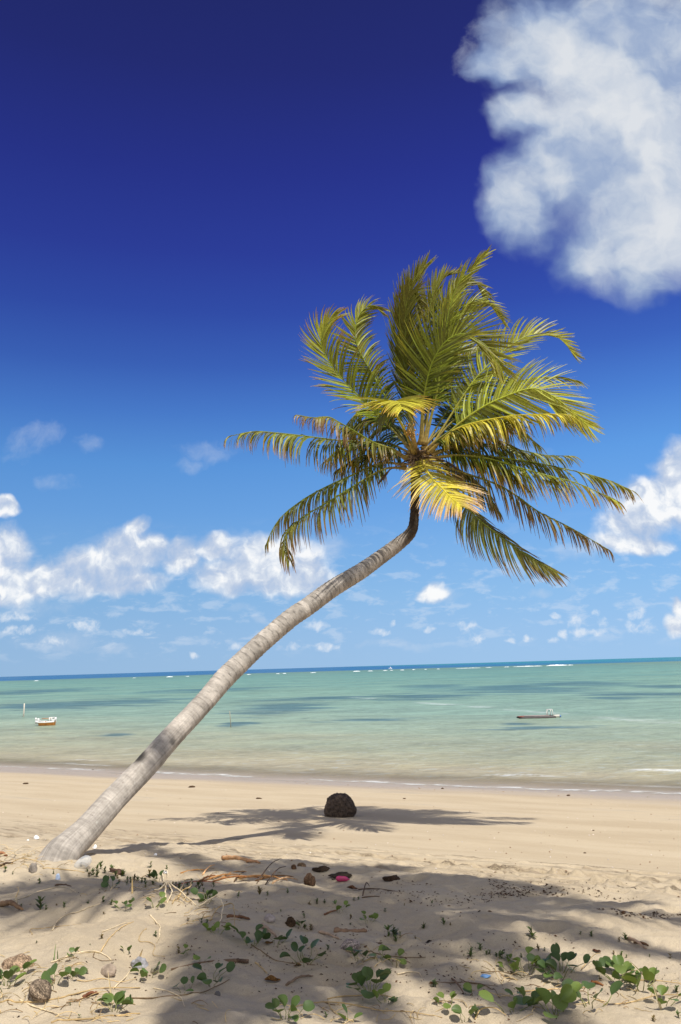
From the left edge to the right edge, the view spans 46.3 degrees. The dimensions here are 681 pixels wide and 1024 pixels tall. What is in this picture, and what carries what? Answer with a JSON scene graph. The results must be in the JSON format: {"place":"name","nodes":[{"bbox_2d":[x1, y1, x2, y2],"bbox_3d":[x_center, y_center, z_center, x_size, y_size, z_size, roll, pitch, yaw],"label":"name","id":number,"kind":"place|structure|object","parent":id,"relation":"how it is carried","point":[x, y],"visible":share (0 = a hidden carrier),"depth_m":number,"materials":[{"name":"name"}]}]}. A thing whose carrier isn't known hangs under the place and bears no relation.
{"place":"outdoors","nodes":[
{"label":"outdoors","id":0,"kind":"place"},
{"bbox_2d":[0,761,680,1023],"bbox_3d":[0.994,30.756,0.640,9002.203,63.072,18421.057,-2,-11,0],"label":"beach sand","id":1,"kind":"structure","parent":0,"point":[253,828],"depth_m":5.89,"materials":[{"name":"sand"}]},
{"bbox_2d":[0,900,23,909],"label":"bark","id":2,"kind":"object","parent":1,"relation":"on","point":[10,903],"visible":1,"depth_m":5.24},
{"bbox_2d":[0,962,31,991],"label":"beach vine","id":3,"kind":"object","parent":1,"relation":"on","point":[7,974],"visible":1,"depth_m":3.90,"materials":[{"name":"green plant"}]},
{"bbox_2d":[1,953,34,969],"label":"stone","id":4,"kind":"object","parent":1,"relation":"on","point":[20,959],"visible":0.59,"depth_m":4.10,"materials":[{"name":"stone"}]},
{"bbox_2d":[10,959,36,973],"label":"beach vine","id":5,"kind":"object","parent":1,"relation":"on","point":[31,961],"visible":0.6,"depth_m":4.00,"materials":[{"name":"green plant"}]},
{"bbox_2d":[28,862,36,872],"bbox_3d":[-2.423,2.802,6.278,0.066,0.076,0.058,-2,-11,0],"label":"stone","id":6,"kind":"object","parent":1,"relation":"on","point":[33,868],"visible":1,"depth_m":6.26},
{"bbox_2d":[19,999,58,1013],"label":"dry stem","id":7,"kind":"object","parent":1,"relation":"on","point":[29,1004],"visible":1,"depth_m":3.70,"materials":[{"name":"plant"}]},
{"bbox_2d":[35,896,44,909],"bbox_3d":[-1.973,2.571,5.232,0.089,0.092,0.068,-2,-11,0],"label":"sprout","id":8,"kind":"object","parent":1,"relation":"on","point":[40,906],"visible":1,"depth_m":5.24,"materials":[{"name":"green plant"}]},
{"bbox_2d":[29,979,51,1002],"bbox_3d":[-1.420,2.268,3.766,0.109,0.098,0.108,0,-11,-8],"label":"coconut husk","id":9,"kind":"object","parent":1,"relation":"on","point":[40,990],"visible":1,"depth_m":3.73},
{"bbox_2d":[13,886,75,900],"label":"dry stem","id":10,"kind":"object","parent":1,"relation":"on","point":[42,890],"visible":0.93,"depth_m":5.63,"materials":[{"name":"plant"}]},
{"bbox_2d":[41,963,71,985],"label":"beach vine","id":11,"kind":"object","parent":1,"relation":"on","point":[45,975],"visible":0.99,"depth_m":3.85,"materials":[{"name":"green plant"}]},
{"bbox_2d":[0,987,139,1002],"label":"dry stem","id":12,"kind":"object","parent":1,"relation":"on","point":[11,1000],"visible":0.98,"depth_m":3.78,"materials":[{"name":"plant"}]},
{"bbox_2d":[67,946,79,958],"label":"beach vine","id":13,"kind":"object","parent":1,"relation":"on","point":[72,949],"visible":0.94,"depth_m":4.20,"materials":[{"name":"green plant"}]},
{"bbox_2d":[65,966,86,979],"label":"beach vine","id":14,"kind":"object","parent":1,"relation":"on","point":[82,970],"visible":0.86,"depth_m":3.95,"materials":[{"name":"green plant"}]},
{"bbox_2d":[52,903,100,930],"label":"dry stem","id":15,"kind":"object","parent":1,"relation":"on","point":[71,913],"visible":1,"depth_m":5.13,"materials":[{"name":"plant"}]},
{"bbox_2d":[51,950,111,962],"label":"dry stem","id":16,"kind":"object","parent":1,"relation":"on","point":[80,952],"visible":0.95,"depth_m":4.26,"materials":[{"name":"plant"}]},
{"bbox_2d":[82,991,98,998],"bbox_3d":[-1.204,2.322,3.834,0.077,0.029,0.021,3,-12,-24],"label":"bark","id":17,"kind":"object","parent":1,"relation":"on","point":[88,993],"visible":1,"depth_m":3.83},
{"bbox_2d":[51,1013,139,1022],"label":"dry stem","id":18,"kind":"object","parent":1,"relation":"on","point":[74,1019],"visible":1,"depth_m":3.59,"materials":[{"name":"plant"}]},
{"bbox_2d":[77,978,135,981],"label":"dry stem","id":19,"kind":"object","parent":1,"relation":"on","point":[104,978],"visible":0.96,"depth_m":3.99,"materials":[{"name":"plant"}]},
{"bbox_2d":[100,963,116,976],"bbox_3d":[-1.181,2.330,4.055,0.080,0.060,0.065,-2,-11,0],"label":"stone","id":20,"kind":"object","parent":1,"relation":"on","point":[110,969],"visible":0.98,"depth_m":4.04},
{"bbox_2d":[101,875,118,887],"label":"beach vine","id":21,"kind":"object","parent":1,"relation":"on","point":[104,883],"visible":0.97,"depth_m":5.59,"materials":[{"name":"green plant"}]},
{"bbox_2d":[97,990,133,1012],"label":"beach vine","id":22,"kind":"object","parent":1,"relation":"on","point":[117,997],"visible":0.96,"depth_m":3.71,"materials":[{"name":"green plant"}]},
{"bbox_2d":[100,921,133,951],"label":"dry stem","id":23,"kind":"object","parent":1,"relation":"on","point":[112,935],"visible":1,"depth_m":4.48,"materials":[{"name":"plant"}]},
{"bbox_2d":[109,868,124,874],"bbox_3d":[-1.843,2.957,6.554,0.145,0.059,0.068,-2,-11,0],"label":"coconut husk","id":24,"kind":"object","parent":1,"relation":"on","point":[112,870],"visible":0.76,"depth_m":6.55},
{"bbox_2d":[112,897,134,909],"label":"beach vine","id":25,"kind":"object","parent":1,"relation":"on","point":[126,901],"visible":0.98,"depth_m":5.16,"materials":[{"name":"green plant"}]},
{"bbox_2d":[130,956,148,968],"bbox_3d":[-1.072,2.404,4.245,0.095,0.062,0.068,-2,-11,0],"label":"stone","id":26,"kind":"object","parent":1,"relation":"on","point":[143,961],"visible":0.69,"depth_m":4.23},
{"bbox_2d":[130,961,166,980],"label":"beach vine","id":27,"kind":"object","parent":1,"relation":"on","point":[144,971],"visible":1,"depth_m":4.11,"materials":[{"name":"green plant"}]},
{"bbox_2d":[150,966,159,973],"bbox_3d":[-0.965,2.389,4.160,0.053,0.032,0.045,4,-12,-26],"label":"stone","id":28,"kind":"object","parent":1,"relation":"on","point":[156,969],"visible":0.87,"depth_m":4.15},
{"bbox_2d":[149,914,160,942],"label":"dry stem","id":29,"kind":"object","parent":1,"relation":"on","point":[156,923],"visible":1,"depth_m":4.79,"materials":[{"name":"plant"}]},
{"bbox_2d":[147,870,163,881],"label":"beach vine","id":30,"kind":"object","parent":1,"relation":"on","point":[153,874],"visible":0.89,"depth_m":6.43,"materials":[{"name":"green plant"}]},
{"bbox_2d":[146,891,166,907],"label":"beach vine","id":31,"kind":"object","parent":1,"relation":"on","point":[164,898],"visible":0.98,"depth_m":5.18,"materials":[{"name":"green plant"}]},
{"bbox_2d":[154,882,172,902],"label":"dry stem","id":32,"kind":"object","parent":1,"relation":"on","point":[161,888],"visible":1,"depth_m":5.38,"materials":[{"name":"plant"}]},
{"bbox_2d":[154,987,184,1005],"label":"dry stem","id":33,"kind":"object","parent":1,"relation":"on","point":[170,992],"visible":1,"depth_m":3.93,"materials":[{"name":"plant"}]},
{"bbox_2d":[164,882,195,905],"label":"dry stem","id":34,"kind":"object","parent":1,"relation":"on","point":[177,889],"visible":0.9,"depth_m":5.35,"materials":[{"name":"plant"}]},
{"bbox_2d":[131,979,229,998],"bbox_3d":[-0.779,2.364,3.918,0.516,0.033,0.077,4,-12,-27],"label":"dry stem","id":35,"kind":"object","parent":1,"relation":"on","point":[173,995],"visible":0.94,"depth_m":3.87,"materials":[{"name":"plant"}]},
{"bbox_2d":[173,976,194,993],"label":"beach vine","id":36,"kind":"object","parent":1,"relation":"on","point":[184,979],"visible":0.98,"depth_m":3.98,"materials":[{"name":"green plant"}]},
{"bbox_2d":[177,879,191,898],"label":"dry stem","id":37,"kind":"object","parent":1,"relation":"on","point":[185,888],"visible":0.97,"depth_m":5.40,"materials":[{"name":"plant"}]},
{"bbox_2d":[193,955,210,960],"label":"beach vine","id":38,"kind":"object","parent":1,"relation":"on","point":[196,957],"visible":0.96,"depth_m":4.22,"materials":[{"name":"green plant"}]},
{"bbox_2d":[190,887,217,903],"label":"beach vine","id":39,"kind":"object","parent":1,"relation":"on","point":[193,890],"visible":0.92,"depth_m":5.28,"materials":[{"name":"green plant"}]},
{"bbox_2d":[171,958,248,969],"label":"branch","id":40,"kind":"object","parent":1,"relation":"on","point":[233,960],"visible":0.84,"depth_m":4.25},
{"bbox_2d":[199,895,223,921],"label":"dry stem","id":41,"kind":"object","parent":1,"relation":"on","point":[207,900],"visible":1,"depth_m":5.17,"materials":[{"name":"plant"}]},
{"bbox_2d":[192,961,234,986],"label":"beach vine","id":42,"kind":"object","parent":1,"relation":"on","point":[229,967],"visible":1,"depth_m":4.08,"materials":[{"name":"green plant"}]},
{"bbox_2d":[202,921,231,934],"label":"beach vine","id":43,"kind":"object","parent":1,"relation":"on","point":[217,925],"visible":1,"depth_m":4.62,"materials":[{"name":"green plant"}]},
{"bbox_2d":[204,874,238,880],"bbox_3d":[-0.954,2.920,6.383,0.301,0.034,0.016,5,-13,-33],"label":"palm leaf strip","id":44,"kind":"object","parent":1,"relation":"on","point":[212,877],"visible":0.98,"depth_m":6.36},
{"bbox_2d":[209,903,234,925],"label":"dry stem","id":45,"kind":"object","parent":1,"relation":"on","point":[221,906],"visible":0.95,"depth_m":4.97,"materials":[{"name":"plant"}]},
{"bbox_2d":[221,855,247,860],"bbox_3d":[-0.967,3.193,7.328,0.044,0.078,0.485,7,-14,-37],"label":"log","id":46,"kind":"object","parent":1,"relation":"on","point":[230,857],"visible":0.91,"depth_m":7.33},
{"bbox_2d":[213,875,259,881],"bbox_3d":[-0.825,2.909,6.318,0.426,0.062,0.016,7,-14,-37],"label":"palm leaf strip","id":47,"kind":"object","parent":1,"relation":"on","point":[222,878],"visible":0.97,"depth_m":6.29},
{"bbox_2d":[226,914,249,919],"bbox_3d":[-0.636,2.522,4.957,0.148,0.042,0.025,0,-11,-7],"label":"bark","id":48,"kind":"object","parent":1,"relation":"on","point":[236,916],"visible":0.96,"depth_m":4.95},
{"bbox_2d":[231,924,266,945],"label":"beach vine","id":49,"kind":"object","parent":1,"relation":"on","point":[259,934],"visible":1,"depth_m":4.57,"materials":[{"name":"green plant"}]},
{"bbox_2d":[238,875,286,879],"bbox_3d":[-0.620,2.908,6.337,0.422,0.043,0.020,-5,-11,15],"label":"palm leaf strip","id":50,"kind":"object","parent":1,"relation":"on","point":[249,876],"visible":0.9,"depth_m":6.34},
{"bbox_2d":[261,923,276,937],"bbox_3d":[-0.425,2.496,4.754,0.028,0.052,0.177,8,-14,-40],"label":"husk strip","id":51,"kind":"object","parent":1,"relation":"on","point":[269,929],"visible":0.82,"depth_m":4.75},
{"bbox_2d":[264,914,274,921],"bbox_3d":[-0.449,2.558,5.017,0.072,0.044,0.060,-6,-12,20],"label":"stone","id":52,"kind":"object","parent":1,"relation":"on","point":[269,917],"visible":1,"depth_m":5.00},
{"bbox_2d":[265,975,279,980],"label":"fallen leaf","id":53,"kind":"object","parent":1,"relation":"on","point":[271,978],"visible":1,"depth_m":4.12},
{"bbox_2d":[255,875,293,880],"bbox_3d":[-0.534,2.972,6.470,0.361,0.049,0.018,6,-13,-34],"label":"palm leaf strip","id":54,"kind":"object","parent":1,"relation":"on","point":[262,878],"visible":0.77,"depth_m":6.47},
{"bbox_2d":[263,929,292,943],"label":"beach vine","id":55,"kind":"object","parent":1,"relation":"on","point":[268,935],"visible":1,"depth_m":4.58,"materials":[{"name":"green plant"}]},
{"bbox_2d":[251,944,313,964],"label":"dry stem","id":56,"kind":"object","parent":1,"relation":"on","point":[277,960],"visible":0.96,"depth_m":4.39,"materials":[{"name":"plant"}]},
{"bbox_2d":[265,994,314,1021],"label":"beach vine","id":57,"kind":"object","parent":1,"relation":"on","point":[308,1005],"visible":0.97,"depth_m":3.62,"materials":[{"name":"green plant"}]},
{"bbox_2d":[285,916,295,926],"bbox_3d":[-0.319,2.594,5.040,0.069,0.061,0.053,2,-12,-17],"label":"coconut husk","id":58,"kind":"object","parent":1,"relation":"on","point":[290,922],"visible":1,"depth_m":5.03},
{"bbox_2d":[285,974,312,985],"bbox_3d":[-0.210,2.424,4.132,0.016,0.038,0.218,-10,-14,37],"label":"stick","id":59,"kind":"object","parent":1,"relation":"on","point":[293,980],"visible":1,"depth_m":4.11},
{"bbox_2d":[279,935,326,964],"bbox_3d":[-0.178,2.424,4.362,0.227,0.124,0.254,-8,-13,29],"label":"beach vine","id":60,"kind":"object","parent":1,"relation":"on","point":[294,945],"visible":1,"depth_m":4.39,"materials":[{"name":"green plant"}]},
{"bbox_2d":[304,873,315,885],"bbox_3d":[-0.242,2.886,6.261,0.099,0.098,0.082,-2,-11,0],"label":"coconut husk","id":61,"kind":"object","parent":1,"relation":"on","point":[309,879],"visible":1,"depth_m":6.23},
{"bbox_2d":[312,865,329,871],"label":"seaweed","id":62,"kind":"object","parent":1,"relation":"on","point":[323,868],"visible":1,"depth_m":6.82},
{"bbox_2d":[318,930,339,939],"bbox_3d":[-0.069,2.582,4.865,0.179,0.025,0.022,-12,-15,42],"label":"driftwood","id":63,"kind":"object","parent":1,"relation":"on","point":[325,933],"visible":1,"depth_m":4.87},
{"bbox_2d":[328,872,351,877],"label":"seaweed","id":64,"kind":"object","parent":1,"relation":"on","point":[345,874],"visible":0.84,"depth_m":6.62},
{"bbox_2d":[37,244,643,861],"bbox_3d":[0.291,-0.021,9.970,7.732,7.639,3.417,3,-12,-23],"label":"palm tree","id":65,"kind":"object","parent":1,"relation":"on","point":[437,364],"visible":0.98,"depth_m":10.51,"materials":[{"name":"green plant"}]},
{"bbox_2d":[0,844,680,1023],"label":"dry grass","id":66,"kind":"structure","parent":1,"relation":"on","point":[79,963],"depth_m":3.98,"materials":[{"name":"plant"}]},
{"bbox_2d":[324,793,356,817],"bbox_3d":[-0.004,4.400,11.922,0.494,0.378,0.446,-2,-11,0],"label":"rock","id":67,"kind":"object","parent":1,"relation":"on","point":[339,805],"visible":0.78,"depth_m":11.78,"materials":[{"name":"stone"}]},
{"bbox_2d":[333,900,349,912],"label":"beach vine","id":68,"kind":"object","parent":1,"relation":"on","point":[339,906],"visible":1,"depth_m":5.26,"materials":[{"name":"green plant"}]},
{"bbox_2d":[3,875,680,1022],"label":"litter","id":69,"kind":"object","parent":1,"relation":"on","point":[367,957],"visible":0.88,"depth_m":4.40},
{"bbox_2d":[336,876,349,881],"bbox_3d":[0.018,3.010,6.537,0.115,0.045,0.045,-2,-11,0],"label":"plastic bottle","id":70,"kind":"object","parent":1,"relation":"on","point":[340,878],"visible":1,"depth_m":6.52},
{"bbox_2d":[340,939,359,952],"bbox_3d":[0.056,2.536,4.648,0.124,0.084,0.082,-6,-8,-24],"label":"stone","id":71,"kind":"object","parent":1,"relation":"on","point":[352,943],"visible":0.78,"depth_m":4.62,"materials":[{"name":"stone"}]},
{"bbox_2d":[334,927,366,932],"bbox_3d":[0.061,2.609,4.964,0.215,0.058,0.044,1,-11,-15],"label":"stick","id":72,"kind":"object","parent":1,"relation":"on","point":[337,929],"visible":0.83,"depth_m":4.95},
{"bbox_2d":[338,1004,362,1022],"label":"beach vine","id":73,"kind":"object","parent":1,"relation":"on","point":[358,1014],"visible":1,"depth_m":3.66,"materials":[{"name":"green plant"}]},
{"bbox_2d":[345,947,367,961],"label":"beach vine","id":74,"kind":"object","parent":1,"relation":"on","point":[364,953],"visible":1,"depth_m":4.45,"materials":[{"name":"green plant"}]},
{"bbox_2d":[327,994,391,998],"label":"dry stem","id":75,"kind":"object","parent":1,"relation":"on","point":[352,995],"visible":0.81,"depth_m":3.98,"materials":[{"name":"plant"}]},
{"bbox_2d":[45,781,679,873],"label":"shell bits","id":76,"kind":"object","parent":1,"relation":"on","point":[393,844],"visible":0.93,"depth_m":9.17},
{"bbox_2d":[289,1001,441,1017],"bbox_3d":[0.126,2.348,3.776,0.713,0.060,0.233,-3,-11,7],"label":"dry stem","id":77,"kind":"object","parent":1,"relation":"on","point":[364,1007],"visible":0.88,"depth_m":3.79,"materials":[{"name":"plant"}]},
{"bbox_2d":[346,966,391,998],"bbox_3d":[0.129,2.377,4.021,0.203,0.122,0.291,-8,-12,28],"label":"beach vine","id":78,"kind":"object","parent":1,"relation":"on","point":[363,975],"visible":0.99,"depth_m":4.04,"materials":[{"name":"green plant"}]},
{"bbox_2d":[359,911,378,921],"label":"beach vine","id":79,"kind":"object","parent":1,"relation":"on","point":[374,915],"visible":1,"depth_m":5.14,"materials":[{"name":"green plant"}]},
{"bbox_2d":[366,944,390,960],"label":"beach vine","id":80,"kind":"object","parent":1,"relation":"on","point":[382,947],"visible":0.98,"depth_m":4.43,"materials":[{"name":"green plant"}]},
{"bbox_2d":[372,983,397,1003],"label":"beach vine","id":81,"kind":"object","parent":1,"relation":"on","point":[386,987],"visible":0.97,"depth_m":3.91,"materials":[{"name":"green plant"}]},
{"bbox_2d":[382,875,399,881],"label":"seaweed","id":82,"kind":"object","parent":1,"relation":"on","point":[390,878],"visible":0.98,"depth_m":6.47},
{"bbox_2d":[383,948,406,966],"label":"beach vine","id":83,"kind":"object","parent":1,"relation":"on","point":[401,951],"visible":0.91,"depth_m":4.44,"materials":[{"name":"green plant"}]},
{"bbox_2d":[368,950,425,957],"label":"dry stem","id":84,"kind":"object","parent":1,"relation":"on","point":[397,956],"visible":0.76,"depth_m":4.50,"materials":[{"name":"plant"}]},
{"bbox_2d":[433,991,456,1008],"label":"beach vine","id":85,"kind":"object","parent":1,"relation":"on","point":[453,994],"visible":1,"depth_m":3.73,"materials":[{"name":"green plant"}]},
{"bbox_2d":[451,1004,476,1022],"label":"beach vine","id":86,"kind":"object","parent":1,"relation":"on","point":[456,1008],"visible":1,"depth_m":3.62,"materials":[{"name":"green plant"}]},
{"bbox_2d":[430,981,499,997],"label":"dry stem","id":87,"kind":"object","parent":1,"relation":"on","point":[466,981],"visible":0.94,"depth_m":4.11,"materials":[{"name":"plant"}]},
{"bbox_2d":[462,982,482,995],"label":"beach vine","id":88,"kind":"object","parent":1,"relation":"on","point":[467,986],"visible":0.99,"depth_m":3.91,"materials":[{"name":"green plant"}]},
{"bbox_2d":[467,943,482,956],"bbox_3d":[0.760,2.469,4.489,0.106,0.073,0.046,1,-11,-14],"label":"sprout","id":89,"kind":"object","parent":1,"relation":"on","point":[470,953],"visible":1,"depth_m":4.49,"materials":[{"name":"green plant"}]},
{"bbox_2d":[475,1007,505,1019],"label":"dry stem","id":90,"kind":"object","parent":1,"relation":"on","point":[487,1007],"visible":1,"depth_m":3.66,"materials":[{"name":"plant"}]},
{"bbox_2d":[497,954,518,972],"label":"beach vine","id":91,"kind":"object","parent":1,"relation":"on","point":[501,963],"visible":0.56,"depth_m":4.35,"materials":[{"name":"green plant"}]},
{"bbox_2d":[478,990,538,1012],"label":"beach vine","id":92,"kind":"object","parent":1,"relation":"on","point":[485,995],"visible":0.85,"depth_m":3.68,"materials":[{"name":"green plant"}]},
{"bbox_2d":[504,986,539,1007],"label":"beach vine","id":93,"kind":"object","parent":1,"relation":"on","point":[521,990],"visible":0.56,"depth_m":3.81,"materials":[{"name":"green plant"}]},
{"bbox_2d":[370,869,680,918],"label":"seaweed litter","id":94,"kind":"object","parent":1,"relation":"on","point":[622,912],"visible":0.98,"depth_m":6.03,"materials":[{"name":"plant"}]},
{"bbox_2d":[509,946,543,977],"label":"beach vine","id":95,"kind":"object","parent":1,"relation":"on","point":[514,965],"visible":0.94,"depth_m":4.30,"materials":[{"name":"green plant"}]},
{"bbox_2d":[526,925,536,936],"bbox_3d":[1.125,2.469,4.685,0.063,0.067,0.059,4,-12,-25],"label":"sprout","id":96,"kind":"object","parent":1,"relation":"on","point":[531,932],"visible":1,"depth_m":4.69,"materials":[{"name":"green plant"}]},
{"bbox_2d":[522,981,583,1018],"bbox_3d":[1.008,2.222,3.632,0.304,0.147,0.232,3,-12,-21],"label":"beach vine","id":97,"kind":"object","parent":1,"relation":"on","point":[565,997],"visible":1,"depth_m":3.62,"materials":[{"name":"green plant"}]},
{"bbox_2d":[526,943,590,979],"bbox_3d":[1.168,2.407,4.240,0.273,0.141,0.266,2,-12,-17],"label":"beach vine","id":98,"kind":"object","parent":1,"relation":"on","point":[555,954],"visible":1,"depth_m":4.25,"materials":[{"name":"green plant"}]},
{"bbox_2d":[562,978,622,1008],"bbox_3d":[1.175,2.262,3.734,0.247,0.136,0.232,8,-14,-39],"label":"beach vine","id":99,"kind":"object","parent":1,"relation":"on","point":[615,986],"visible":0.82,"depth_m":3.75,"materials":[{"name":"green plant"}]},
{"bbox_2d":[592,955,641,983],"bbox_3d":[1.434,2.371,4.092,0.258,0.115,0.217,-9,-13,34],"label":"beach vine","id":100,"kind":"object","parent":1,"relation":"on","point":[604,961],"visible":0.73,"depth_m":4.14,"materials":[{"name":"green plant"}]},
{"bbox_2d":[613,964,659,990],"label":"beach vine","id":101,"kind":"object","parent":1,"relation":"on","point":[649,974],"visible":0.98,"depth_m":3.95,"materials":[{"name":"green plant"}]},
{"bbox_2d":[627,936,646,948],"bbox_3d":[1.723,2.502,4.623,0.021,0.032,0.218,0,-11,-10],"label":"driftwood","id":102,"kind":"object","parent":1,"relation":"on","point":[630,938],"visible":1,"depth_m":4.63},
{"bbox_2d":[603,994,677,1004],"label":"dry stem","id":103,"kind":"object","parent":1,"relation":"on","point":[638,999],"visible":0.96,"depth_m":3.83,"materials":[{"name":"plant"}]},
{"bbox_2d":[652,983,661,1008],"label":"straw stalk","id":104,"kind":"object","parent":1,"relation":"on","point":[659,1003],"visible":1,"depth_m":3.74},
{"bbox_2d":[647,985,680,1005],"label":"beach vine","id":105,"kind":"object","parent":1,"relation":"on","point":[662,989],"visible":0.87,"depth_m":3.81,"materials":[{"name":"green plant"}]},
{"bbox_2d":[0,657,680,793],"bbox_3d":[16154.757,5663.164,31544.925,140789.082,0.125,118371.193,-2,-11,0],"label":"sea water","id":106,"kind":"structure","parent":0,"point":[618,722],"depth_m":38.99,"materials":[{"name":"liquid"}]},
{"bbox_2d":[35,717,56,725],"bbox_3d":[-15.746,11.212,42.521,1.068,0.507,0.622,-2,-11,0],"label":"rowing boat","id":107,"kind":"object","parent":106,"relation":"on","point":[39,722],"visible":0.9,"depth_m":42.35,"materials":[{"name":"paint"}]},
{"bbox_2d":[168,665,559,676],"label":"surf","id":108,"kind":"structure","parent":106,"relation":"on","point":[413,669],"depth_m":417.13,"materials":[{"name":"liquid"}]},
{"bbox_2d":[516,709,560,718],"bbox_3d":[9.336,9.505,37.426,2.048,0.443,0.795,-2,-11,0],"label":"boat","id":109,"kind":"object","parent":106,"relation":"on","point":[536,716],"visible":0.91,"depth_m":37.26,"materials":[{"name":"paint"}]},
{"bbox_2d":[0,0,680,676],"label":"sky","id":110,"kind":"structure","parent":0,"point":[184,184],"materials":[{"name":"blue"}]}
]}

